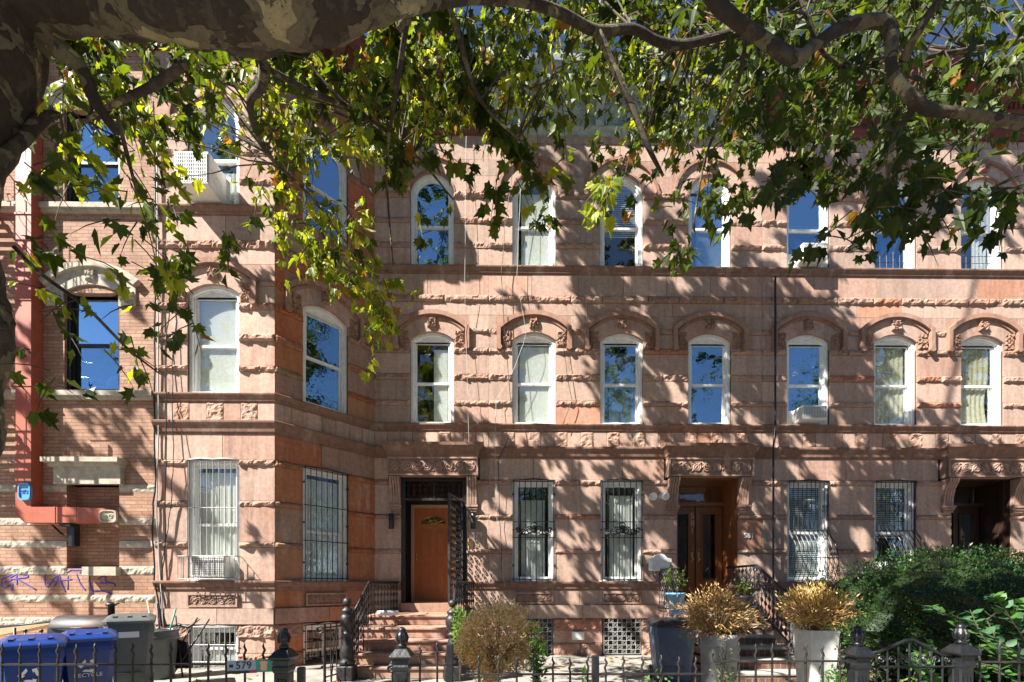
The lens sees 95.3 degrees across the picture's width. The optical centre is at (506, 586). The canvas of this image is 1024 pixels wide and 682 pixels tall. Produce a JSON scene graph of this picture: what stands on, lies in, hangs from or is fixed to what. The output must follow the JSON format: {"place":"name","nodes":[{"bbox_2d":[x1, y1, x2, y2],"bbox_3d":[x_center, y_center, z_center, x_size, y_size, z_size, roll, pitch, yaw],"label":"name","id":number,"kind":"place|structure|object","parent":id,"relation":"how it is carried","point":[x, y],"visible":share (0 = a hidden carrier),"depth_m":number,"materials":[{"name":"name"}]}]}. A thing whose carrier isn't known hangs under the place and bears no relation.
{"place":"outdoors","nodes":[
{"label":"outdoors","id":0,"kind":"place"},
{"bbox_2d":[306,650,531,681],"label":"yard base","id":1,"kind":"object","parent":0,"point":[314,653],"depth_m":10.37,"materials":[{"name":"concrete"}]},
{"bbox_2d":[151,34,488,668],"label":"brownstone house","id":2,"kind":"structure","parent":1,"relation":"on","point":[307,460],"depth_m":9.14,"materials":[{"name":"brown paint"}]},
{"bbox_2d":[151,154,161,625],"bbox_3d":[-6.249,-3.688,8.339,0.190,8.808,0.025,0,0,-1],"label":"service cable","id":3,"kind":"object","parent":2,"relation":"attached to","point":[154,425],"visible":0.81,"depth_m":8.33,"materials":[{"name":"black metal"}]},
{"bbox_2d":[156,152,164,627],"bbox_3d":[-6.187,-3.664,8.340,0.157,8.879,0.022,0,0,-1],"label":"service cable","id":4,"kind":"object","parent":2,"relation":"attached to","point":[158,418],"visible":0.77,"depth_m":8.33,"materials":[{"name":"white metal"}]},
{"bbox_2d":[160,310,169,626],"bbox_3d":[-6.078,-2.322,8.328,0.219,6.317,0.097,0,0,29],"label":"service cable","id":5,"kind":"object","parent":2,"relation":"attached to","point":[166,463],"visible":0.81,"depth_m":8.30,"materials":[{"name":"black metal"}]},
{"bbox_2d":[158,333,173,626],"bbox_3d":[-6.044,-1.871,8.328,0.362,5.294,0.087,0,0,16],"label":"service cable","id":6,"kind":"object","parent":2,"relation":"attached to","point":[173,468],"visible":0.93,"depth_m":8.32,"materials":[{"name":"black metal"}]},
{"bbox_2d":[174,152,230,203],"bbox_3d":[-5.400,-7.171,8.244,0.740,0.570,0.534,0,0,-1],"label":"air conditioner","id":7,"kind":"object","parent":2,"relation":"attached to","point":[217,190],"visible":0.69,"depth_m":8.08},
{"bbox_2d":[177,458,241,579],"bbox_3d":[-5.273,-1.201,8.399,1.009,2.226,0.432,0,0,-1],"label":"window","id":8,"kind":"structure","parent":2,"relation":"in","point":[213,498],"depth_m":8.54,"materials":[{"name":"white paint"}]},
{"bbox_2d":[189,624,237,668],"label":"window","id":9,"kind":"structure","parent":2,"relation":"in","point":[217,653],"depth_m":8.50,"materials":[{"name":"white paint"}]},
{"bbox_2d":[191,555,236,577],"bbox_3d":[-5.282,-0.355,8.375,0.740,0.390,0.274,0,0,-1],"label":"air conditioner","id":10,"kind":"object","parent":2,"relation":"attached to","point":[213,567],"visible":0.81,"depth_m":8.25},
{"bbox_2d":[189,99,238,203],"bbox_3d":[-5.283,-7.840,8.503,0.990,2.031,0.223,0,0,-1],"label":"window","id":11,"kind":"structure","parent":2,"relation":"in","point":[223,160],"depth_m":8.55,"materials":[{"name":"white paint"}]},
{"bbox_2d":[189,286,238,391],"bbox_3d":[-5.283,-4.453,8.492,0.990,1.995,0.201,0,0,-1],"label":"window","id":12,"kind":"structure","parent":2,"relation":"in","point":[216,308],"depth_m":8.59,"materials":[{"name":"white paint"}]},
{"bbox_2d":[303,621,341,664],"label":"window","id":13,"kind":"structure","parent":2,"relation":"in","point":[306,626],"depth_m":9.04,"materials":[{"name":"white paint"}]},
{"bbox_2d":[303,135,346,246],"bbox_3d":[-3.592,-7.840,9.209,0.199,2.031,0.990,0,0,42],"label":"window","id":14,"kind":"structure","parent":2,"relation":"in","point":[332,183],"depth_m":9.35,"materials":[{"name":"glass"}]},
{"bbox_2d":[303,306,346,413],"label":"window","id":15,"kind":"structure","parent":2,"relation":"in","point":[322,315],"depth_m":9.38,"materials":[{"name":"white paint"}]},
{"bbox_2d":[301,466,349,580],"bbox_3d":[-3.592,-1.202,9.209,0.249,2.228,0.990,0,0,42],"label":"window","id":16,"kind":"structure","parent":2,"relation":"in","point":[325,504],"depth_m":9.27,"materials":[{"name":"white paint"}]},
{"bbox_2d":[411,175,453,263],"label":"window","id":17,"kind":"structure","parent":2,"relation":"in","point":[442,250],"depth_m":10.13,"materials":[{"name":"glass"}]},
{"bbox_2d":[411,333,453,422],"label":"window","id":18,"kind":"structure","parent":2,"relation":"in","point":[443,359],"depth_m":10.11,"materials":[{"name":"white paint"}]},
{"bbox_2d":[414,508,451,600],"bbox_3d":[-1.648,-0.722,10.541,0.860,2.097,0.100,0,0,-1],"label":"door","id":19,"kind":"structure","parent":2,"relation":"in","point":[430,524],"depth_m":10.55,"materials":[{"name":"orange wood"}]},
{"bbox_2d":[453,581,474,618],"bbox_3d":[-0.863,0.645,8.719,0.239,1.496,2.475,0,0,4],"label":"stair railing","id":20,"kind":"object","parent":2,"relation":"attached to","point":[458,595],"visible":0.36,"depth_m":9.29,"materials":[{"name":"metal"}]},
{"bbox_2d":[465,157,468,506],"bbox_3d":[-0.829,-5.407,9.830,0.097,8.272,0.127,0,0,-1],"label":"hanging wire","id":21,"kind":"object","parent":2,"relation":"hanging from","point":[465,322],"visible":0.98,"depth_m":9.85,"materials":[{"name":"white metal"}]},
{"bbox_2d":[62,655,901,681],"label":"yard paving","id":22,"kind":"structure","parent":0,"point":[314,671],"depth_m":8.00,"materials":[{"name":"concrete"}]},
{"bbox_2d":[0,621,49,635],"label":"wooden board","id":23,"kind":"object","parent":22,"relation":"on","point":[15,629],"visible":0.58,"depth_m":7.60,"materials":[{"name":"beige wood"}]},
{"bbox_2d":[0,633,67,681],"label":"wheelie bin","id":24,"kind":"object","parent":22,"relation":"on","point":[49,642],"visible":0.88,"depth_m":4.91,"materials":[{"name":"blue plastic"}]},
{"bbox_2d":[0,40,155,639],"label":"brick house","id":25,"kind":"structure","parent":22,"relation":"on","point":[97,454],"depth_m":8.38,"materials":[{"name":"brick"}]},
{"bbox_2d":[14,99,117,546],"bbox_3d":[-7.695,-5.357,8.247,1.792,9.286,0.268,0,0,-1],"label":"red duct","id":26,"kind":"object","parent":25,"relation":"attached to","point":[29,507],"visible":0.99,"depth_m":8.15,"materials":[{"name":"metal"}]},
{"bbox_2d":[67,295,119,389],"bbox_3d":[-7.447,-4.450,8.465,1.040,1.925,0.199,0,0,-1],"label":"window","id":27,"kind":"structure","parent":25,"relation":"in","point":[99,370],"depth_m":8.52,"materials":[{"name":"glass"}]},
{"bbox_2d":[67,112,119,201],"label":"window","id":28,"kind":"structure","parent":25,"relation":"in","point":[113,166],"depth_m":8.52,"materials":[{"name":"glass"}]},
{"bbox_2d":[47,602,119,632],"bbox_3d":[-6.409,0.867,7.167,0.906,1.236,0.591,0,0,-9],"label":"barrel grill","id":29,"kind":"object","parent":22,"relation":"on","point":[60,623],"visible":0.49,"depth_m":7.04,"materials":[{"name":"silver metal"}]},
{"bbox_2d":[61,628,118,681],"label":"wheelie bin","id":30,"kind":"object","parent":22,"relation":"on","point":[102,639],"visible":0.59,"depth_m":5.50,"materials":[{"name":"blue plastic"}]},
{"bbox_2d":[101,613,156,681],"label":"wheelie bin","id":31,"kind":"object","parent":22,"relation":"on","point":[137,630],"visible":0.71,"depth_m":6.43,"materials":[{"name":"grey plastic"}]},
{"bbox_2d":[0,642,265,681],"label":"iron fence","id":32,"kind":"object","parent":22,"relation":"on","point":[39,664],"visible":1,"depth_m":3.85,"materials":[{"name":"metal"}]},
{"bbox_2d":[226,659,272,673],"bbox_3d":[-2.114,0.659,3.840,0.380,0.126,0.012,0,0,-1],"label":"number sign","id":33,"kind":"object","parent":32,"relation":"attached to","point":[248,666],"visible":1,"depth_m":3.84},
{"bbox_2d":[152,628,179,679],"bbox_3d":[-5.602,1.083,7.520,0.547,0.795,0.573,0,0,-1],"label":"round bin","id":34,"kind":"object","parent":22,"relation":"on","point":[163,638],"visible":0.62,"depth_m":7.39,"materials":[{"name":"grey plastic"}]},
{"bbox_2d":[166,616,209,676],"bbox_3d":[-5.389,0.990,7.811,0.637,0.992,0.373,0,0,-1],"label":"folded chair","id":35,"kind":"object","parent":22,"relation":"on","point":[183,655],"visible":0.76,"depth_m":7.79,"materials":[{"name":"metal"}]},
{"bbox_2d":[268,627,298,681],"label":"iron post","id":36,"kind":"object","parent":22,"relation":"on","point":[283,656],"visible":1,"depth_m":3.82,"materials":[{"name":"metal"}]},
{"bbox_2d":[297,666,305,681],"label":"gate stop","id":37,"kind":"object","parent":22,"relation":"on","point":[301,673],"visible":1,"depth_m":3.85,"materials":[{"name":"black metal"}]},
{"bbox_2d":[316,619,368,681],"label":"areaway gate","id":38,"kind":"structure","parent":22,"relation":"on","point":[323,627],"depth_m":7.04,"materials":[{"name":"metal"}]},
{"bbox_2d":[336,597,357,681],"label":"stair newel","id":39,"kind":"object","parent":22,"relation":"on","point":[346,670],"visible":1,"depth_m":7.27,"materials":[{"name":"metal"}]},
{"bbox_2d":[334,612,457,678],"bbox_3d":[-1.884,1.012,8.653,1.780,0.935,2.410,0,0,-1],"label":"stone stoop","id":40,"kind":"object","parent":22,"relation":"on","point":[427,632],"visible":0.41,"depth_m":7.98,"materials":[{"name":"stone"}]},
{"bbox_2d":[351,581,398,652],"bbox_3d":[-2.489,0.645,8.699,0.208,1.496,2.478,0,0,5],"label":"stair railing","id":41,"kind":"object","parent":40,"relation":"on","point":[355,612],"visible":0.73,"depth_m":8.76,"materials":[{"name":"metal"}]},
{"bbox_2d":[377,610,398,615],"bbox_3d":[-2.205,0.497,8.674,0.400,0.095,0.100,0,0,-18],"label":"rolled newspaper","id":42,"kind":"object","parent":40,"relation":"on","point":[386,613],"visible":1,"depth_m":8.64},
{"bbox_2d":[389,627,414,681],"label":"iron post","id":43,"kind":"object","parent":22,"relation":"on","point":[401,655],"visible":1,"depth_m":3.83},
{"bbox_2d":[411,643,445,681],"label":"iron fence","id":44,"kind":"object","parent":22,"relation":"on","point":[420,665],"visible":1,"depth_m":3.89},
{"bbox_2d":[444,599,460,680],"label":"stair newel","id":45,"kind":"object","parent":22,"relation":"on","point":[452,603],"visible":0.5,"depth_m":7.29,"materials":[{"name":"metal"}]},
{"bbox_2d":[451,604,472,681],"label":"weed","id":46,"kind":"object","parent":22,"relation":"on","point":[457,619],"visible":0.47,"depth_m":7.09,"materials":[{"name":"green plant"}]},
{"bbox_2d":[178,612,761,681],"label":"fallen leaves","id":47,"kind":"object","parent":22,"relation":"on","point":[473,668],"visible":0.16,"depth_m":8.44,"materials":[{"name":"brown plant"}]},
{"bbox_2d":[525,620,548,681],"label":"weed","id":48,"kind":"object","parent":22,"relation":"on","point":[537,664],"visible":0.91,"depth_m":5.10,"materials":[{"name":"green plant"}]},
{"bbox_2d":[488,47,766,655],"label":"brownstone house","id":49,"kind":"structure","parent":22,"relation":"on","point":[664,373],"depth_m":10.02,"materials":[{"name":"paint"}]},
{"bbox_2d":[498,166,513,572],"bbox_3d":[-0.005,-4.570,9.830,0.344,8.581,0.073,0,0,-1],"label":"hanging wire","id":50,"kind":"object","parent":49,"relation":"hanging from","point":[508,376],"visible":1,"depth_m":9.84,"materials":[{"name":"black metal"}]},
{"bbox_2d":[494,188,525,585],"bbox_3d":[0.083,-4.245,9.851,0.675,8.490,0.108,0,0,-1],"label":"hanging wire","id":51,"kind":"object","parent":49,"relation":"hanging from","point":[507,381],"visible":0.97,"depth_m":9.88,"materials":[{"name":"white metal"}]},
{"bbox_2d":[512,180,554,264],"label":"window","id":52,"kind":"structure","parent":49,"relation":"in","point":[536,249],"depth_m":10.18,"materials":[{"name":"white paint"}]},
{"bbox_2d":[512,333,554,422],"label":"window","id":53,"kind":"structure","parent":49,"relation":"in","point":[537,364],"depth_m":10.18,"materials":[{"name":"glass"}]},
{"bbox_2d":[512,478,554,580],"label":"window","id":54,"kind":"structure","parent":49,"relation":"in","point":[532,531],"depth_m":10.13,"materials":[{"name":"white paint"}]},
{"bbox_2d":[514,618,553,654],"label":"window","id":55,"kind":"structure","parent":49,"relation":"in","point":[548,621],"depth_m":10.06,"materials":[{"name":"black paint"}]},
{"bbox_2d":[572,631,583,639],"bbox_3d":[1.528,1.053,9.967,0.260,0.170,0.084,0,0,-1],"label":"vent box","id":56,"kind":"object","parent":49,"relation":"attached to","point":[577,635],"visible":1,"depth_m":9.93,"materials":[{"name":"white paint"}]},
{"bbox_2d":[600,177,641,265],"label":"window","id":57,"kind":"structure","parent":49,"relation":"in","point":[630,185],"depth_m":10.15,"materials":[{"name":"white paint"}]},
{"bbox_2d":[600,334,642,423],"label":"window","id":58,"kind":"structure","parent":49,"relation":"in","point":[625,370],"depth_m":10.21,"materials":[{"name":"white paint"}]},
{"bbox_2d":[600,478,642,580],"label":"window","id":59,"kind":"structure","parent":49,"relation":"in","point":[621,533],"depth_m":10.16,"materials":[{"name":"white paint"}]},
{"bbox_2d":[602,618,641,654],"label":"window","id":60,"kind":"structure","parent":49,"relation":"in","point":[605,621],"depth_m":10.08,"materials":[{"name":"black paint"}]},
{"bbox_2d":[647,554,671,574],"bbox_3d":[3.244,-0.461,9.890,0.450,0.453,0.220,0,0,-1],"label":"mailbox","id":61,"kind":"object","parent":49,"relation":"attached to","point":[657,562],"visible":0.78,"depth_m":9.82,"materials":[{"name":"white paint"}]},
{"bbox_2d":[649,492,669,499],"bbox_3d":[3.305,-1.885,9.868,0.637,0.172,0.277,0,0,-23],"label":"security light","id":62,"kind":"object","parent":49,"relation":"attached to","point":[662,496],"visible":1,"depth_m":9.79,"materials":[{"name":"white paint"}]},
{"bbox_2d":[658,567,678,610],"bbox_3d":[3.257,0.046,9.415,0.052,0.838,1.150,0,0,0],"label":"stair railing","id":63,"kind":"object","parent":49,"relation":"attached to","point":[664,588],"visible":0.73,"depth_m":9.48,"materials":[{"name":"metal"}]},
{"bbox_2d":[678,507,693,600],"bbox_3d":[4.004,-0.740,10.664,0.605,2.174,0.130,0,0,-1],"label":"door","id":64,"kind":"structure","parent":49,"relation":"in","point":[689,511],"depth_m":10.68,"materials":[{"name":"brown wood"}]},
{"bbox_2d":[695,507,721,600],"bbox_3d":[4.639,-0.740,10.672,0.605,2.174,0.130,0,0,-1],"label":"door","id":65,"kind":"structure","parent":49,"relation":"in","point":[699,511],"depth_m":10.69,"materials":[{"name":"brown wood"}]},
{"bbox_2d":[688,177,729,266],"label":"window","id":66,"kind":"structure","parent":49,"relation":"in","point":[718,255],"depth_m":10.19,"materials":[{"name":"glass"}]},
{"bbox_2d":[688,335,729,423],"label":"window","id":67,"kind":"structure","parent":49,"relation":"in","point":[703,340],"depth_m":10.15,"materials":[{"name":"white paint"}]},
{"bbox_2d":[658,612,683,617],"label":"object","id":68,"kind":"structure","parent":22,"relation":"on","point":[662,614],"depth_m":9.42,"materials":[{"name":"stone"}]},
{"bbox_2d":[666,593,685,614],"bbox_3d":[3.299,0.334,9.090,0.369,0.420,0.369,0,0,-1],"label":"flower pot","id":69,"kind":"object","parent":68,"relation":"on","point":[671,597],"visible":0.87,"depth_m":8.97,"materials":[{"name":"blue ceramic"}]},
{"bbox_2d":[664,566,688,592],"bbox_3d":[3.318,-0.138,9.105,0.475,0.614,0.444,0,0,-1],"label":"potted plant","id":70,"kind":"object","parent":69,"relation":"on","point":[671,583],"visible":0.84,"depth_m":9.06,"materials":[{"name":"green plant"}]},
{"bbox_2d":[646,617,697,681],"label":"trash can","id":71,"kind":"object","parent":22,"relation":"on","point":[668,644],"visible":0.78,"depth_m":7.06,"materials":[{"name":"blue plastic"}]},
{"bbox_2d":[699,632,738,681],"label":"planter","id":72,"kind":"object","parent":22,"relation":"on","point":[730,642],"visible":0.84,"depth_m":5.18,"materials":[{"name":"ceramic"}]},
{"bbox_2d":[670,581,769,641],"bbox_3d":[2.426,0.297,5.355,1.066,0.738,0.944,0,0,-1],"label":"dry shrub","id":73,"kind":"object","parent":72,"relation":"in","point":[726,622],"visible":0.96,"depth_m":5.23,"materials":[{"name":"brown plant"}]},
{"bbox_2d":[666,612,796,681],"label":"brick stoop","id":74,"kind":"object","parent":22,"relation":"on","point":[760,638],"visible":0.34,"depth_m":7.78,"materials":[{"name":"stone"}]},
{"bbox_2d":[737,596,753,612],"bbox_3d":[4.689,0.364,9.157,0.348,0.360,0.348,0,0,-1],"label":"flower pot","id":75,"kind":"object","parent":74,"relation":"on","point":[747,599],"visible":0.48,"depth_m":9.02,"materials":[{"name":"grey plastic"}]},
{"bbox_2d":[735,579,755,595],"bbox_3d":[4.697,0.038,9.225,0.421,0.370,0.311,0,0,43],"label":"potted plant","id":76,"kind":"object","parent":75,"relation":"in","point":[746,588],"visible":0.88,"depth_m":9.16,"materials":[{"name":"green plant"}]},
{"bbox_2d":[726,564,809,648],"bbox_3d":[4.754,0.495,8.527,0.060,1.836,2.961,0,0,-1],"label":"stair railing","id":77,"kind":"object","parent":74,"relation":"on","point":[778,585],"visible":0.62,"depth_m":8.55,"materials":[{"name":"metal"}]},
{"bbox_2d":[792,628,839,681],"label":"planter","id":78,"kind":"object","parent":22,"relation":"on","point":[815,640],"visible":0.92,"depth_m":5.59,"materials":[{"name":"ceramic"}]},
{"bbox_2d":[775,580,865,630],"bbox_3d":[3.841,0.260,5.764,1.051,0.694,0.873,0,0,-1],"label":"dry shrub","id":79,"kind":"object","parent":78,"relation":"in","point":[813,615],"visible":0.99,"depth_m":5.64,"materials":[{"name":"yellow plant"}]},
{"bbox_2d":[817,666,846,681],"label":"weed","id":80,"kind":"object","parent":22,"relation":"on","point":[836,675],"visible":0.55,"depth_m":5.57,"materials":[{"name":"green plant"}]},
{"bbox_2d":[841,625,876,681],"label":"iron post","id":81,"kind":"object","parent":22,"relation":"on","point":[858,654],"visible":1,"depth_m":3.89,"materials":[{"name":"metal"}]},
{"bbox_2d":[834,644,935,681],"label":"weed","id":82,"kind":"object","parent":22,"relation":"on","point":[902,680],"visible":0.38,"depth_m":4.47,"materials":[{"name":"green plant"}]},
{"bbox_2d":[762,55,1023,654],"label":"brownstone house","id":83,"kind":"structure","parent":22,"relation":"on","point":[906,367],"depth_m":10.09,"materials":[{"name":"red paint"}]},
{"bbox_2d":[772,276,775,629],"bbox_3d":[5.680,-2.842,9.921,0.162,7.535,0.070,0,0,-42],"label":"drain pipe","id":84,"kind":"object","parent":83,"relation":"attached to","point":[773,511],"visible":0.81,"depth_m":9.86,"materials":[{"name":"black metal"}]},
{"bbox_2d":[786,335,827,424],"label":"window","id":85,"kind":"structure","parent":83,"relation":"in","point":[801,350],"depth_m":10.25,"materials":[{"name":"glass"}]},
{"bbox_2d":[788,405,826,423],"bbox_3d":[6.501,-3.668,10.002,0.740,0.300,0.354,0,0,-1],"label":"air conditioner","id":86,"kind":"object","parent":83,"relation":"attached to","point":[806,414],"visible":0.96,"depth_m":9.84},
{"bbox_2d":[787,180,827,267],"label":"window","id":87,"kind":"structure","parent":83,"relation":"in","point":[803,223],"depth_m":10.21,"materials":[{"name":"glass"}]},
{"bbox_2d":[788,243,827,266],"bbox_3d":[6.501,-7.061,9.992,0.740,0.350,0.374,0,0,-1],"label":"air conditioner","id":88,"kind":"object","parent":83,"relation":"attached to","point":[798,263],"visible":0.24,"depth_m":9.92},
{"bbox_2d":[787,479,838,580],"bbox_3d":[6.515,-1.196,10.006,0.970,2.217,0.539,0,0,-1],"label":"window","id":89,"kind":"structure","parent":83,"relation":"in","point":[821,532],"depth_m":10.19,"materials":[{"name":"white paint"}]},
{"bbox_2d":[874,180,913,267],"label":"window","id":90,"kind":"structure","parent":83,"relation":"in","point":[893,259],"depth_m":10.26,"materials":[{"name":"glass"}]},
{"bbox_2d":[874,336,914,424],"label":"window","id":91,"kind":"structure","parent":83,"relation":"in","point":[888,363],"depth_m":10.29,"materials":[{"name":"white paint"}]},
{"bbox_2d":[874,479,927,568],"bbox_3d":[8.413,-1.196,10.029,0.970,2.217,0.539,0,0,-1],"label":"window","id":92,"kind":"structure","parent":83,"relation":"in","point":[907,534],"depth_m":10.17,"materials":[{"name":"white paint"}]},
{"bbox_2d":[952,507,978,557],"bbox_3d":[10.600,-0.740,10.743,0.605,2.174,0.130,0,0,-1],"label":"door","id":93,"kind":"structure","parent":83,"relation":"in","point":[965,520],"depth_m":10.76,"materials":[{"name":"black wood"}]},
{"bbox_2d":[961,180,1000,268],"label":"window","id":94,"kind":"structure","parent":83,"relation":"in","point":[973,258],"depth_m":10.26,"materials":[{"name":"white paint"}]},
{"bbox_2d":[961,336,1000,424],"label":"window","id":95,"kind":"structure","parent":83,"relation":"in","point":[974,363],"depth_m":10.31,"materials":[{"name":"white paint"}]},
{"bbox_2d":[783,675,1004,681],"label":"soil","id":96,"kind":"structure","parent":22,"relation":"on","point":[878,679],"depth_m":7.15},
{"bbox_2d":[791,542,1023,681],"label":"hedge","id":97,"kind":"object","parent":96,"relation":"on","point":[894,594],"visible":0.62,"depth_m":6.04,"materials":[{"name":"green plant"}]},
{"bbox_2d":[900,591,1023,681],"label":"leafy shrub","id":98,"kind":"object","parent":96,"relation":"on","point":[1008,650],"visible":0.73,"depth_m":4.61,"materials":[{"name":"green plant"}]},
{"bbox_2d":[940,624,981,681],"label":"iron post","id":99,"kind":"object","parent":22,"relation":"on","point":[962,651],"visible":0.97,"depth_m":3.90,"materials":[{"name":"metal"}]},
{"bbox_2d":[871,638,954,681],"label":"front gate","id":100,"kind":"structure","parent":99,"relation":"attached to","point":[931,666],"depth_m":3.94,"materials":[{"name":"black metal"}]},
{"bbox_2d":[975,641,1023,681],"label":"iron fence","id":101,"kind":"object","parent":22,"relation":"on","point":[999,661],"visible":0.92,"depth_m":3.94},
{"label":"soil","id":102,"kind":"structure","parent":22,"relation":"on","visible":0},
{"bbox_2d":[446,644,453,681],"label":"fence post","id":103,"kind":"object","parent":102,"relation":"on","point":[449,662],"visible":1,"depth_m":3.87,"materials":[{"name":"black metal"}]},
{"bbox_2d":[445,596,546,681],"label":"dry shrub","id":104,"kind":"object","parent":102,"relation":"on","point":[507,653],"visible":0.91,"depth_m":5.26,"materials":[{"name":"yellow plant"}]},
{"bbox_2d":[471,654,705,681],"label":"iron fence","id":105,"kind":"object","parent":102,"relation":"on","point":[587,673],"visible":1,"depth_m":3.90,"materials":[{"name":"metal"}]},
{"bbox_2d":[591,655,598,681],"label":"post","id":106,"kind":"object","parent":102,"relation":"on","point":[595,668],"visible":1,"depth_m":3.88,"materials":[{"name":"black metal"}]},
{"bbox_2d":[706,640,737,681],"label":"weed","id":107,"kind":"object","parent":102,"relation":"on","point":[724,674],"visible":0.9,"depth_m":4.93,"materials":[{"name":"green plant"}]},
{"bbox_2d":[713,642,848,681],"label":"iron fence","id":108,"kind":"object","parent":102,"relation":"on","point":[805,660],"visible":1,"depth_m":3.92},
{"bbox_2d":[364,0,1023,58],"label":"sky","id":109,"kind":"structure","parent":0,"point":[996,29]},
{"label":"pavement","id":110,"kind":"structure","parent":0,"visible":0},
{"bbox_2d":[0,0,1023,455],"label":"plane tree","id":111,"kind":"object","parent":110,"relation":"on","point":[278,44],"visible":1,"depth_m":4.36,"materials":[{"name":"green plant"}]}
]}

